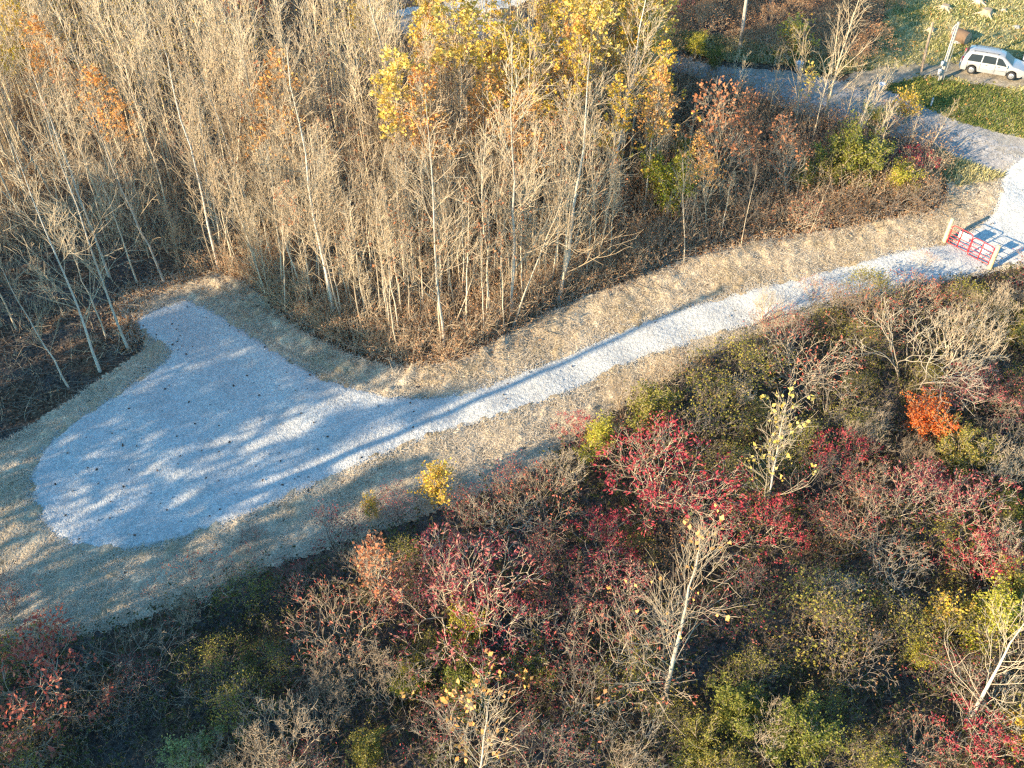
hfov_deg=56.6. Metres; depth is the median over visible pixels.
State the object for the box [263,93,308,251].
sapling
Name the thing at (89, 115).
sapling
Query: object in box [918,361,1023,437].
red sumac
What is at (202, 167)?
sapling
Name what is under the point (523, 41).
yellow leaved tree
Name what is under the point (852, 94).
roadside tree
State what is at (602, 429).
yellow green shrub
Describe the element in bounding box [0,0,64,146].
yellow leaved tree
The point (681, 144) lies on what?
olive shrub
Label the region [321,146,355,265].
sapling
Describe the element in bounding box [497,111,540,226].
sapling
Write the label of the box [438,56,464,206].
sapling
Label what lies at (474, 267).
sapling
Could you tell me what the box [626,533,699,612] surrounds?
brown shrub
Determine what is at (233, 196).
sapling
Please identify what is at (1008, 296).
brown shrub
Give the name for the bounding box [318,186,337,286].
sapling
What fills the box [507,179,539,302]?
sapling
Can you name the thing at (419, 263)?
sapling
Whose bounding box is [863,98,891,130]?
yellow green shrub
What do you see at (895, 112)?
red tipped shrub
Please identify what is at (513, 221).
white barked tree
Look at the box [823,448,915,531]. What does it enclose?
brown shrub
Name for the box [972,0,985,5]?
tree stump
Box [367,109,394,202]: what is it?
sapling
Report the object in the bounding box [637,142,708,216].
yellow green shrub
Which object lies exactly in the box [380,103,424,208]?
sapling
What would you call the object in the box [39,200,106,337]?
sapling
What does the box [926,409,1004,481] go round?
olive shrub
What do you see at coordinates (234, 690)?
olive shrub
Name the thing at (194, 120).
sapling
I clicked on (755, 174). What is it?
thin sapling
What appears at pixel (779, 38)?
brown shrub
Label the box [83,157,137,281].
sapling
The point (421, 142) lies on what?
sapling
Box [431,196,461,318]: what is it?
sapling
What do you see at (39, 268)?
sapling
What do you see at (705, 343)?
bare shrub
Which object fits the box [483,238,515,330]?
sapling
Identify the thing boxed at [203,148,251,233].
sapling
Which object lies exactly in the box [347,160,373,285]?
sapling
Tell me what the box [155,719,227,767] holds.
sage shrub
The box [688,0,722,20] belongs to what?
brown shrub
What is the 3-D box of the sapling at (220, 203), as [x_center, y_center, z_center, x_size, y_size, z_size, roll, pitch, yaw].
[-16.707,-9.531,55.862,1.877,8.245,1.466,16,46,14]
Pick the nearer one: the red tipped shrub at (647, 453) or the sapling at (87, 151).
the red tipped shrub at (647, 453)
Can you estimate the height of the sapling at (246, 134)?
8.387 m
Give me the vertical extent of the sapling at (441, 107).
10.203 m
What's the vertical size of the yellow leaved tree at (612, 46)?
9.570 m
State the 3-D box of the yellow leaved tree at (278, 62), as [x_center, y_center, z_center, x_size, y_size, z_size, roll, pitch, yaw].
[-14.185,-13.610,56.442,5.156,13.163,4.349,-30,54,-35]
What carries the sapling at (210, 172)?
on the ground at (394, 752)
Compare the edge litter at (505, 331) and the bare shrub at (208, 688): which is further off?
the edge litter at (505, 331)
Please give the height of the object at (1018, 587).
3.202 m
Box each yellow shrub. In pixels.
[17,0,72,33]
[360,490,385,521]
[407,457,455,508]
[429,236,446,256]
[770,10,820,62]
[887,81,927,123]
[916,587,980,649]
[993,704,1023,764]
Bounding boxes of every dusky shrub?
[0,568,42,638]
[102,648,171,731]
[238,524,266,547]
[264,556,331,614]
[277,729,353,767]
[309,500,372,590]
[362,478,416,528]
[371,554,449,616]
[396,673,506,767]
[439,482,500,546]
[471,448,543,506]
[495,655,562,712]
[495,704,602,767]
[502,520,570,576]
[519,549,611,630]
[533,619,617,707]
[678,552,787,658]
[743,302,819,363]
[765,444,853,527]
[800,498,859,561]
[892,457,956,508]
[893,632,1001,734]
[896,273,951,311]
[960,374,1023,415]
[984,248,1023,314]
[984,370,1023,410]
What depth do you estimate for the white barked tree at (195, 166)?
52.53 m
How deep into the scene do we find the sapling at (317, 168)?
52.92 m
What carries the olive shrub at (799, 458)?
on the ground at (394, 752)
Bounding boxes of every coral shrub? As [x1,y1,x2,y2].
[0,602,127,767]
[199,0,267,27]
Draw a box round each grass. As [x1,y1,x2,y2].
[936,144,1008,186]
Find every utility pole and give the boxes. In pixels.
[738,0,747,46]
[920,22,933,71]
[937,21,959,80]
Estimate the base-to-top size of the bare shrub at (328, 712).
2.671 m
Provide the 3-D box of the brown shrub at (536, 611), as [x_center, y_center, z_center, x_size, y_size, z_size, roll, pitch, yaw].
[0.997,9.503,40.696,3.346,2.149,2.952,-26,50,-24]
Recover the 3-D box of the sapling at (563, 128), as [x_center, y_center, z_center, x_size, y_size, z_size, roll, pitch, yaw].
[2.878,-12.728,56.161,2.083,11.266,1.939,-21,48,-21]
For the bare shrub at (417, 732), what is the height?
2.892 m
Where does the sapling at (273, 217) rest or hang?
on the ground at (394, 752)
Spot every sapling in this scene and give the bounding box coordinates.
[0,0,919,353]
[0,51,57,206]
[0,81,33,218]
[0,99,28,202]
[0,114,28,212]
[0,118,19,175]
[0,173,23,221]
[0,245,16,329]
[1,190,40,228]
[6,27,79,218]
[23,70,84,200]
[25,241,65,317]
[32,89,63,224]
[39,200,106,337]
[42,36,109,219]
[53,99,109,204]
[56,41,128,213]
[56,42,126,204]
[57,86,105,239]
[74,146,125,254]
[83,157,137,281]
[109,53,173,224]
[112,141,149,258]
[117,7,176,199]
[121,114,179,226]
[143,62,194,217]
[155,199,185,267]
[165,74,222,223]
[167,110,219,252]
[173,52,218,200]
[174,65,213,225]
[174,84,222,256]
[174,144,269,270]
[178,113,228,253]
[180,32,236,199]
[182,110,222,243]
[185,173,217,273]
[187,103,233,237]
[190,71,258,239]
[196,0,246,191]
[197,164,241,272]
[200,145,237,241]
[201,18,257,227]
[202,72,231,208]
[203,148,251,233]
[206,163,237,266]
[209,14,245,221]
[209,154,265,292]
[209,160,236,271]
[211,81,265,219]
[211,98,274,240]
[217,16,279,236]
[219,146,248,265]
[221,156,265,242]
[223,38,252,229]
[223,167,259,277]
[225,21,274,221]
[226,133,266,226]
[227,0,265,193]
[227,37,276,212]
[228,89,263,203]
[228,197,266,264]
[232,93,319,233]
[232,162,261,287]
[233,36,288,222]
[233,196,264,269]
[236,60,273,185]
[237,210,282,286]
[240,139,270,250]
[240,196,274,299]
[241,152,270,250]
[244,129,286,276]
[247,72,287,227]
[249,173,274,273]
[251,79,299,199]
[252,138,293,292]
[255,24,312,181]
[256,98,295,249]
[258,171,293,268]
[259,122,293,267]
[260,0,314,193]
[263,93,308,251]
[265,44,314,205]
[266,51,304,237]
[266,191,296,312]
[267,161,297,298]
[267,178,304,298]
[268,133,305,260]
[273,168,296,270]
[274,180,320,313]
[281,176,319,304]
[282,130,323,273]
[286,23,357,200]
[286,172,345,331]
[289,29,323,185]
[289,126,318,252]
[289,147,317,235]
[291,195,335,304]
[292,51,341,218]
[292,173,325,284]
[292,244,314,318]
[294,78,334,217]
[294,167,338,316]
[295,0,339,194]
[295,66,344,223]
[296,157,323,302]
[298,125,332,265]
[299,122,338,307]
[303,51,341,214]
[303,111,331,282]
[303,117,344,247]
[311,224,384,308]
[313,151,335,258]
[315,150,346,302]
[315,166,351,315]
[316,162,334,268]
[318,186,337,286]
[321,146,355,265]
[321,162,355,285]
[321,231,351,312]
[322,34,368,223]
[322,122,341,230]
[323,165,343,256]
[325,199,366,339]
[326,94,367,225]
[327,148,358,261]
[329,184,349,283]
[330,17,375,223]
[331,235,359,314]
[334,193,366,306]
[337,41,382,222]
[337,172,383,328]
[338,101,361,230]
[338,202,369,292]
[339,191,361,291]
[341,149,368,246]
[342,154,370,271]
[346,125,380,239]
[347,155,377,276]
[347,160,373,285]
[349,127,390,276]
[349,524,412,621]
[350,258,389,337]
[352,213,374,301]
[353,141,394,279]
[356,112,380,234]
[358,64,392,213]
[358,193,387,326]
[361,173,392,313]
[365,72,396,224]
[365,195,400,336]
[366,48,400,200]
[366,183,402,324]
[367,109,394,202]
[368,176,412,328]
[369,184,398,275]
[371,199,410,291]
[371,242,404,342]
[372,157,406,263]
[372,203,401,298]
[376,141,401,236]
[376,196,406,315]
[377,92,424,240]
[377,123,394,229]
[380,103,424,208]
[381,132,417,278]
[386,154,411,296]
[387,132,422,273]
[387,140,418,310]
[387,202,418,296]
[391,227,420,331]
[392,143,423,277]
[393,121,430,227]
[393,177,419,265]
[394,163,425,289]
[395,91,419,232]
[395,187,437,315]
[400,81,426,234]
[403,123,439,213]
[404,21,444,204]
[408,133,427,243]
[408,228,432,327]
[410,163,433,268]
[413,109,440,231]
[414,80,444,220]
[415,120,445,222]
[416,140,447,293]
[419,71,448,217]
[419,201,444,297]
[423,61,456,201]
[424,212,456,348]
[425,119,471,249]
[427,177,449,278]
[430,194,447,305]
[430,212,463,304]
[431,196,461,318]
[433,132,457,267]
[433,155,460,270]
[436,49,482,223]
[436,156,461,289]
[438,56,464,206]
[443,187,489,328]
[443,191,466,288]
[445,198,473,280]
[447,176,478,304]
[449,213,466,279]
[451,142,472,240]
[453,241,482,327]
[454,95,483,226]
[455,162,478,248]
[461,163,484,251]
[462,226,500,340]
[463,127,495,257]
[466,143,502,321]
[470,117,497,278]
[473,126,499,248]
[473,129,497,232]
[473,199,511,327]
[475,97,522,238]
[480,122,506,227]
[483,145,512,262]
[483,159,512,252]
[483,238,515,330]
[484,144,511,287]
[489,94,522,192]
[490,147,522,257]
[490,200,511,303]
[492,139,535,272]
[494,169,514,286]
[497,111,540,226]
[497,161,537,271]
[499,63,527,236]
[502,209,526,307]
[503,205,541,308]
[505,119,555,294]
[507,0,559,219]
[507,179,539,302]
[507,206,528,291]
[512,178,581,327]
[515,73,552,204]
[515,113,543,208]
[516,117,556,280]
[519,216,538,288]
[525,176,547,257]
[529,47,562,193]
[529,180,563,292]
[534,177,565,284]
[536,110,567,241]
[538,111,572,241]
[539,96,578,209]
[540,187,558,272]
[544,154,578,285]
[548,173,568,275]
[551,73,577,202]
[551,78,580,247]
[551,143,575,241]
[552,108,579,241]
[552,149,587,283]
[552,175,589,292]
[561,86,594,241]
[563,137,581,239]
[564,75,600,250]
[573,162,608,246]
[574,86,608,217]
[574,115,606,251]
[577,163,608,284]
[582,106,605,230]
[592,120,634,263]
[595,161,632,266]
[596,146,628,231]
[602,5,672,185]
[609,45,650,213]
[663,196,672,241]
[667,142,709,262]
[669,124,687,163]
[684,75,766,214]
[685,161,695,208]
[686,182,701,243]
[715,80,775,201]
[720,172,739,238]
[722,171,736,226]
[736,154,767,245]
[764,111,815,208]
[809,179,833,233]
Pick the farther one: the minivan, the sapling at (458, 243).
the minivan
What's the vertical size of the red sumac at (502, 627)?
3.404 m
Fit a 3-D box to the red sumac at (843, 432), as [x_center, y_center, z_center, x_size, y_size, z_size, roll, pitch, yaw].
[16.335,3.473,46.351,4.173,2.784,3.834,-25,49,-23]
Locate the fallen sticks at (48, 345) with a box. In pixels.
[0,238,177,437]
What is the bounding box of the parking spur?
[841,61,1023,92]
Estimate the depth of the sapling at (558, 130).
56.51 m
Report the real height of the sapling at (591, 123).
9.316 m
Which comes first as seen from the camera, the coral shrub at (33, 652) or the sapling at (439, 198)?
the coral shrub at (33, 652)
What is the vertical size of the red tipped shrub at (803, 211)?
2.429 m
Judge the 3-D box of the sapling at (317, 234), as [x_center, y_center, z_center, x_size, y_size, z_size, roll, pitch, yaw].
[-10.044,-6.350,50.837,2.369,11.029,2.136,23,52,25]
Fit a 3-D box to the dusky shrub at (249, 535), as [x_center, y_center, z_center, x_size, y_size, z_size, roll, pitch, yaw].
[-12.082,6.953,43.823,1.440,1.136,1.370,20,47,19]
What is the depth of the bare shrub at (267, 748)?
35.09 m
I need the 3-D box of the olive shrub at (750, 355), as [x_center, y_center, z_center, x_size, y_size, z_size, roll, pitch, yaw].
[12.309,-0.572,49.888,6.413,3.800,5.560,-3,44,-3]
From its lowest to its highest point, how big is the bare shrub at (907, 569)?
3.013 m
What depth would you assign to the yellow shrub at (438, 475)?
44.53 m
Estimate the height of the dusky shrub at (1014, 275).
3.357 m
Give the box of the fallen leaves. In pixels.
[35,189,1022,539]
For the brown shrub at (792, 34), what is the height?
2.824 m
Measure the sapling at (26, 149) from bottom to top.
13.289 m
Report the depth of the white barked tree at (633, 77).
57.71 m
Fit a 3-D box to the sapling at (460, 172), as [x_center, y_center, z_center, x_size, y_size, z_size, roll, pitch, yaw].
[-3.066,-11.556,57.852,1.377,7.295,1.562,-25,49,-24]
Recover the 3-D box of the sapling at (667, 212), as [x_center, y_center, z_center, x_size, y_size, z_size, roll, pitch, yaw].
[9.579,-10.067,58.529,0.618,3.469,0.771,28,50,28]
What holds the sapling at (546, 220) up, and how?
on the ground at (394, 752)
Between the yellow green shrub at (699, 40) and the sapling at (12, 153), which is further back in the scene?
the yellow green shrub at (699, 40)
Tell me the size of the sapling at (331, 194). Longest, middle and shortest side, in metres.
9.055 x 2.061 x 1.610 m
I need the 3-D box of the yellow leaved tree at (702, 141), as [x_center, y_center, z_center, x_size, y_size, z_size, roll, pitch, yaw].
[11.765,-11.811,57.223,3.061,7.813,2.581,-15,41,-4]
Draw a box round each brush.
[0,0,974,420]
[169,194,683,371]
[449,17,967,346]
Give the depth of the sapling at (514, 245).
51.55 m
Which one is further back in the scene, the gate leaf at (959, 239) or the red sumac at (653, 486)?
the gate leaf at (959, 239)
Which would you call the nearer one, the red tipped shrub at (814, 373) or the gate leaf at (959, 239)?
the red tipped shrub at (814, 373)
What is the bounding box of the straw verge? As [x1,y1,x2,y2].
[0,171,1023,645]
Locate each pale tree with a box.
[400,649,540,767]
[592,504,753,735]
[724,382,819,520]
[924,594,1023,736]
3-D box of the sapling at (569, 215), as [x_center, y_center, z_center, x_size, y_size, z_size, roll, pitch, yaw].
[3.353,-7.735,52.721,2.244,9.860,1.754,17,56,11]
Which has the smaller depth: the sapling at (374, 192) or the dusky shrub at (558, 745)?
the dusky shrub at (558, 745)
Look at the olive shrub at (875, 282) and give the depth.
54.00 m
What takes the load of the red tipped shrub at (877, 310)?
on the ground at (394, 752)
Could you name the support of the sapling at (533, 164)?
on the ground at (394, 752)
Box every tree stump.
[937,3,952,13]
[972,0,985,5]
[973,7,996,18]
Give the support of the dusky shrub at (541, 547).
on the ground at (394, 752)
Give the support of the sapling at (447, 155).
on the ground at (394, 752)
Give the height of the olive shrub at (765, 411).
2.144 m
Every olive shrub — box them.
[0,5,15,42]
[0,618,80,704]
[0,711,83,767]
[91,0,149,26]
[162,627,256,713]
[191,652,289,766]
[204,563,299,642]
[240,632,323,707]
[344,716,386,767]
[371,624,453,694]
[376,531,437,607]
[407,622,502,710]
[501,628,561,692]
[591,629,701,729]
[598,518,667,572]
[623,378,683,446]
[641,692,714,767]
[662,364,768,477]
[669,132,696,169]
[669,707,755,767]
[680,438,771,513]
[684,733,760,767]
[687,329,802,430]
[701,639,804,712]
[704,465,800,546]
[705,45,726,69]
[729,395,778,443]
[731,560,885,693]
[744,437,812,501]
[766,411,844,478]
[789,152,844,197]
[793,302,850,353]
[798,676,868,759]
[812,721,909,767]
[817,394,893,463]
[826,367,880,407]
[827,315,901,386]
[832,264,906,331]
[850,585,958,696]
[881,502,982,589]
[897,357,954,404]
[906,580,1020,672]
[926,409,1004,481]
[931,275,1004,349]
[962,483,1023,560]
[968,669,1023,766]
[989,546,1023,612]
[991,297,1023,350]
[998,363,1023,404]
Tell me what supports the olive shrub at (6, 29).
on the ground at (394, 752)
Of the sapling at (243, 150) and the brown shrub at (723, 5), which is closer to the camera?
the sapling at (243, 150)
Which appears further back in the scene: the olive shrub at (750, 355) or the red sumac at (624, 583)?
the olive shrub at (750, 355)
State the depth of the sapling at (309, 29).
57.33 m
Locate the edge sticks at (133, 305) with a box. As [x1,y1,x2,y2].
[81,192,938,383]
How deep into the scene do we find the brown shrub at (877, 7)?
71.56 m
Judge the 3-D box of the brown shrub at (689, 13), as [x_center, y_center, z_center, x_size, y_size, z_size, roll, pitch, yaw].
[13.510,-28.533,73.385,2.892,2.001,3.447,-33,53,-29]
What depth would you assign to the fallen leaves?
49.38 m
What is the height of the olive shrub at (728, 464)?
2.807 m
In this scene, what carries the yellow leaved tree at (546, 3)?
on the ground at (394, 752)
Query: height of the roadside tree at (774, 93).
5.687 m
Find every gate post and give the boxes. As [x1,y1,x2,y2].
[942,218,954,242]
[987,245,1000,270]
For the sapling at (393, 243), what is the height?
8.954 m
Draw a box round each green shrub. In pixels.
[0,36,34,80]
[386,653,433,701]
[436,648,506,722]
[446,595,488,647]
[572,409,626,463]
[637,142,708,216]
[682,29,708,58]
[704,670,787,750]
[758,689,851,767]
[810,109,896,191]
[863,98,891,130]
[867,741,907,767]
[882,154,926,197]
[897,631,948,671]
[956,570,1023,655]
[992,479,1023,523]
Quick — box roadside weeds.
[658,26,869,75]
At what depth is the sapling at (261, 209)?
54.17 m
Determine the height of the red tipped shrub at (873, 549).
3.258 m
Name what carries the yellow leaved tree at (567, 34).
on the ground at (394, 752)
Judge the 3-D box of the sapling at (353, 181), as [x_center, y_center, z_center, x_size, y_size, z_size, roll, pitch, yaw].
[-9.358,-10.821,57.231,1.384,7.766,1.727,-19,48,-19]
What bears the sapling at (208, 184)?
on the ground at (394, 752)
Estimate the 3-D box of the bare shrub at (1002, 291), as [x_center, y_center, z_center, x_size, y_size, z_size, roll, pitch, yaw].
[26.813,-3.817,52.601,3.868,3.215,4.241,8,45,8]
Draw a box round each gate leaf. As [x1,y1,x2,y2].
[947,226,972,251]
[967,238,994,264]
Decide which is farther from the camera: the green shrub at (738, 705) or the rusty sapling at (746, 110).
the rusty sapling at (746, 110)
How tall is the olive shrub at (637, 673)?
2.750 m
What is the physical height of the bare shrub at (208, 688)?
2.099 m
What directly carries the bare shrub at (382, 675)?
on the ground at (394, 752)
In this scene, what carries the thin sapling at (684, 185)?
on the ground at (394, 752)
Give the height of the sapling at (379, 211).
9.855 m
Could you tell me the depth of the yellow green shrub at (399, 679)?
37.88 m
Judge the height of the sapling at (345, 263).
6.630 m
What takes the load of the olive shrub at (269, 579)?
on the ground at (394, 752)
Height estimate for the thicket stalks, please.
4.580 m
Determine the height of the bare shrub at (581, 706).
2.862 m
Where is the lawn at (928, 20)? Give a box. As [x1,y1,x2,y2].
[862,0,1023,137]
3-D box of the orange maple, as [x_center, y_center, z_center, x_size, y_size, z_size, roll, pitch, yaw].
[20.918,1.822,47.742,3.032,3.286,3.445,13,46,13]
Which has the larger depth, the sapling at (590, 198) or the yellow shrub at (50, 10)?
the yellow shrub at (50, 10)
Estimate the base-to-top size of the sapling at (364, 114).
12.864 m
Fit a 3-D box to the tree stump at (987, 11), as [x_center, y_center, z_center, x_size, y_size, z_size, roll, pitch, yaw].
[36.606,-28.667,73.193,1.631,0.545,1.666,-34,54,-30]
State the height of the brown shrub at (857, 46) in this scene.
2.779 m
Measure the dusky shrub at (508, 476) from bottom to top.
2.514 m
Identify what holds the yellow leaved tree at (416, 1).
on the ground at (394, 752)
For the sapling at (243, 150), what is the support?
on the ground at (394, 752)
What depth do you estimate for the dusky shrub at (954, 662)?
37.81 m
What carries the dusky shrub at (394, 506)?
on the ground at (394, 752)
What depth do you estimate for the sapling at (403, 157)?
56.33 m
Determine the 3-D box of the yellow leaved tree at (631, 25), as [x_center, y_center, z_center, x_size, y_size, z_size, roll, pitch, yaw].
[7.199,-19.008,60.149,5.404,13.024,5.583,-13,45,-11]
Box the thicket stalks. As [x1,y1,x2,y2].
[0,258,1023,767]
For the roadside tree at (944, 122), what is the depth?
61.54 m
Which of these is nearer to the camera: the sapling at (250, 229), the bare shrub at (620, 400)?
the bare shrub at (620, 400)
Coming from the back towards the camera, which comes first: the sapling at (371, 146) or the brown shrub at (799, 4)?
the brown shrub at (799, 4)
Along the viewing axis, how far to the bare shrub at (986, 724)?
36.96 m
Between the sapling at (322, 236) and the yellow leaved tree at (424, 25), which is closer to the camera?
the sapling at (322, 236)
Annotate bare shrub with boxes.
[62,604,198,726]
[155,581,211,637]
[168,725,245,767]
[169,655,252,725]
[209,723,295,767]
[223,687,338,767]
[277,665,356,751]
[300,632,380,709]
[309,621,384,691]
[328,528,385,583]
[345,640,439,731]
[410,701,510,767]
[447,477,552,557]
[469,713,578,767]
[510,594,592,676]
[533,448,592,493]
[534,649,630,752]
[587,729,665,767]
[591,695,681,767]
[601,374,650,418]
[613,584,693,658]
[635,354,682,390]
[645,404,719,461]
[658,327,723,374]
[658,499,760,586]
[704,368,768,413]
[726,328,807,384]
[728,694,819,767]
[751,282,792,321]
[779,357,881,440]
[803,568,871,624]
[832,528,936,614]
[836,294,1009,408]
[841,407,907,459]
[861,399,903,434]
[892,435,941,474]
[919,298,1016,377]
[939,338,1013,386]
[941,654,1023,760]
[953,557,1023,647]
[962,434,1023,490]
[963,411,1023,471]
[965,280,1023,337]
[982,396,1023,443]
[989,512,1023,575]
[1006,287,1023,314]
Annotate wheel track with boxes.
[655,55,1023,152]
[663,65,1020,163]
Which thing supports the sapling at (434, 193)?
on the ground at (394, 752)
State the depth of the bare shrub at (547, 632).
39.34 m
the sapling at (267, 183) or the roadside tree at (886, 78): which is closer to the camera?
the sapling at (267, 183)
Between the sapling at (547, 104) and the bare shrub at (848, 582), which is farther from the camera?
the sapling at (547, 104)
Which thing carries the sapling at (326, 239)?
on the ground at (394, 752)
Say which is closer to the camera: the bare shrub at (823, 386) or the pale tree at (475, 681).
the pale tree at (475, 681)
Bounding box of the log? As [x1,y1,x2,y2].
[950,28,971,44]
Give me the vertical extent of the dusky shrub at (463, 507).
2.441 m
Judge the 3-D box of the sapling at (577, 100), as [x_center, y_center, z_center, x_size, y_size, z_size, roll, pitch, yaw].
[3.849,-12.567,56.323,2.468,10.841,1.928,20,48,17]
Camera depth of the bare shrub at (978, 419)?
46.82 m
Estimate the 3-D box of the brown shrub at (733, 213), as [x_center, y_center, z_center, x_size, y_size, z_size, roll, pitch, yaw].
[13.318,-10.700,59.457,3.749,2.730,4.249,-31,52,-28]
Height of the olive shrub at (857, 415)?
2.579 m
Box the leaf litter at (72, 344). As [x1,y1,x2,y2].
[0,0,937,435]
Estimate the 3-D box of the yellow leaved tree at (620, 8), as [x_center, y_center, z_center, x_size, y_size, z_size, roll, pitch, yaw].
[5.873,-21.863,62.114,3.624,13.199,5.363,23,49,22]
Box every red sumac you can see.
[372,539,481,646]
[384,523,550,716]
[447,573,562,690]
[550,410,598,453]
[560,505,645,585]
[569,545,661,642]
[591,409,756,536]
[643,470,753,552]
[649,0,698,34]
[724,487,812,572]
[802,425,883,482]
[836,454,965,536]
[889,142,940,175]
[907,464,1022,595]
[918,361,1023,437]
[928,693,1023,767]
[943,523,1023,610]
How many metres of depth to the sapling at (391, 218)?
54.43 m
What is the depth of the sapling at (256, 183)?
55.88 m
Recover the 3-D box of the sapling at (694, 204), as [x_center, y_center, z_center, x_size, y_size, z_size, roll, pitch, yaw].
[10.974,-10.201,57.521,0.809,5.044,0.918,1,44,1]
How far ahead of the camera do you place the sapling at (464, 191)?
56.90 m
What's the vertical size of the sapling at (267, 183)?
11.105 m
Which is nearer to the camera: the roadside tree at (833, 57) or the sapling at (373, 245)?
the sapling at (373, 245)
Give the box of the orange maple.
[900,388,961,446]
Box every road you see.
[385,0,530,17]
[386,15,1023,174]
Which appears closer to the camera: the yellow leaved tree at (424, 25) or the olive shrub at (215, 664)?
the olive shrub at (215, 664)
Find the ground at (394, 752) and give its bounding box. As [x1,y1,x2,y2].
[0,0,1023,767]
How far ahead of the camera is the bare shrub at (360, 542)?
41.92 m
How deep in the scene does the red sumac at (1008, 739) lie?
35.61 m
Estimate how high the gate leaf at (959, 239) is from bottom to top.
1.302 m
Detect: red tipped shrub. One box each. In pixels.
[140,549,246,653]
[212,540,271,600]
[276,574,396,707]
[479,458,592,548]
[547,599,698,764]
[594,415,671,494]
[751,320,867,419]
[769,193,831,234]
[793,272,838,304]
[811,285,917,354]
[814,485,931,584]
[864,701,962,767]
[867,97,923,136]
[875,268,948,322]
[906,250,938,273]
[918,280,986,324]
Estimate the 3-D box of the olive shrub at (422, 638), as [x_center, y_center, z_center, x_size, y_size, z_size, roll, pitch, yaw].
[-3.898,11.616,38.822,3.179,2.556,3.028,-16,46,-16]
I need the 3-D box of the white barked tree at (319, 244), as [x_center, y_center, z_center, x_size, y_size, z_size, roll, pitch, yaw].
[-10.943,-9.446,49.024,6.914,18.096,5.549,1,44,1]
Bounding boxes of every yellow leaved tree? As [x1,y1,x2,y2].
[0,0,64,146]
[19,12,80,160]
[74,61,146,218]
[236,46,316,238]
[334,0,395,109]
[369,43,440,233]
[394,57,461,227]
[404,3,451,157]
[408,0,457,163]
[408,0,464,108]
[411,14,453,59]
[412,0,476,119]
[423,0,496,190]
[445,7,477,107]
[451,19,535,207]
[452,64,513,212]
[466,0,538,146]
[469,34,524,173]
[481,24,545,180]
[490,17,538,166]
[496,24,577,211]
[498,83,556,240]
[512,0,561,100]
[524,0,565,101]
[529,0,607,153]
[530,8,564,145]
[533,12,601,179]
[541,25,613,189]
[542,0,602,131]
[551,0,627,175]
[578,0,631,126]
[578,73,649,225]
[589,0,665,162]
[596,0,657,121]
[598,0,630,119]
[601,0,673,157]
[606,5,642,120]
[617,0,657,106]
[623,39,700,200]
[626,62,680,207]
[635,0,680,115]
[636,18,685,153]
[646,5,670,99]
[682,129,727,240]
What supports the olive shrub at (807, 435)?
on the ground at (394, 752)
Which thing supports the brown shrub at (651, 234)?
on the ground at (394, 752)
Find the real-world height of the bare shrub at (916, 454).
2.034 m
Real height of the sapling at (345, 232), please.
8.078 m
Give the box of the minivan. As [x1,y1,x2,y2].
[959,44,1023,79]
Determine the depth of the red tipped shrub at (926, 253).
57.10 m
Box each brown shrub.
[0,682,71,767]
[37,667,150,760]
[285,0,341,33]
[497,579,574,638]
[613,213,688,265]
[626,491,706,568]
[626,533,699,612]
[642,346,729,427]
[644,1,687,32]
[644,5,692,53]
[668,1,701,25]
[675,0,739,48]
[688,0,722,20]
[695,0,741,17]
[697,189,756,236]
[718,21,760,61]
[719,4,760,32]
[734,0,783,14]
[740,618,800,684]
[744,24,801,70]
[746,17,779,42]
[748,1,797,30]
[766,16,814,57]
[778,0,819,19]
[781,589,900,712]
[797,23,848,63]
[801,5,853,44]
[805,0,845,19]
[812,277,874,339]
[816,185,878,234]
[817,0,870,30]
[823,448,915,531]
[826,32,882,70]
[828,0,891,26]
[842,13,899,59]
[868,0,907,13]
[868,180,930,228]
[893,172,952,217]
[952,617,1023,707]
[987,277,1022,320]
[1009,496,1023,548]
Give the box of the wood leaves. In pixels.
[0,0,629,154]
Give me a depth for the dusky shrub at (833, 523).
43.33 m
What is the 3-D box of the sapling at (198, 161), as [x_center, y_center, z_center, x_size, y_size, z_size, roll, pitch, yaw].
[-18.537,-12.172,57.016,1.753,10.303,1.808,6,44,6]
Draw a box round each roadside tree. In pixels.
[765,46,788,117]
[777,19,816,136]
[801,60,821,117]
[813,0,851,125]
[813,0,881,127]
[840,65,864,127]
[858,60,898,128]
[925,95,962,156]
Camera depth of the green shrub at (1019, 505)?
44.26 m
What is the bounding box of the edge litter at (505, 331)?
[94,189,949,375]
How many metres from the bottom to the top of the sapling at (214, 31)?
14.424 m
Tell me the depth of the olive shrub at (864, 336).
51.52 m
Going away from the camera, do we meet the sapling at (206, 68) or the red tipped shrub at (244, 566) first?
the red tipped shrub at (244, 566)
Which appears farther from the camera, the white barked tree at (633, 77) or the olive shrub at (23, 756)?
the white barked tree at (633, 77)
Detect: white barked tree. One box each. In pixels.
[0,121,147,372]
[0,255,71,387]
[10,99,129,350]
[14,52,127,278]
[70,85,168,282]
[129,8,258,269]
[246,25,365,317]
[335,0,480,214]
[342,72,491,349]
[450,21,579,321]
[518,35,637,300]
[579,0,661,183]
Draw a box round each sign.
[958,231,969,241]
[982,244,991,250]
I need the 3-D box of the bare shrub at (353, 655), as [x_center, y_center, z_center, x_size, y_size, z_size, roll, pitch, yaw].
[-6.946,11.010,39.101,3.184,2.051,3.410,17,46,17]

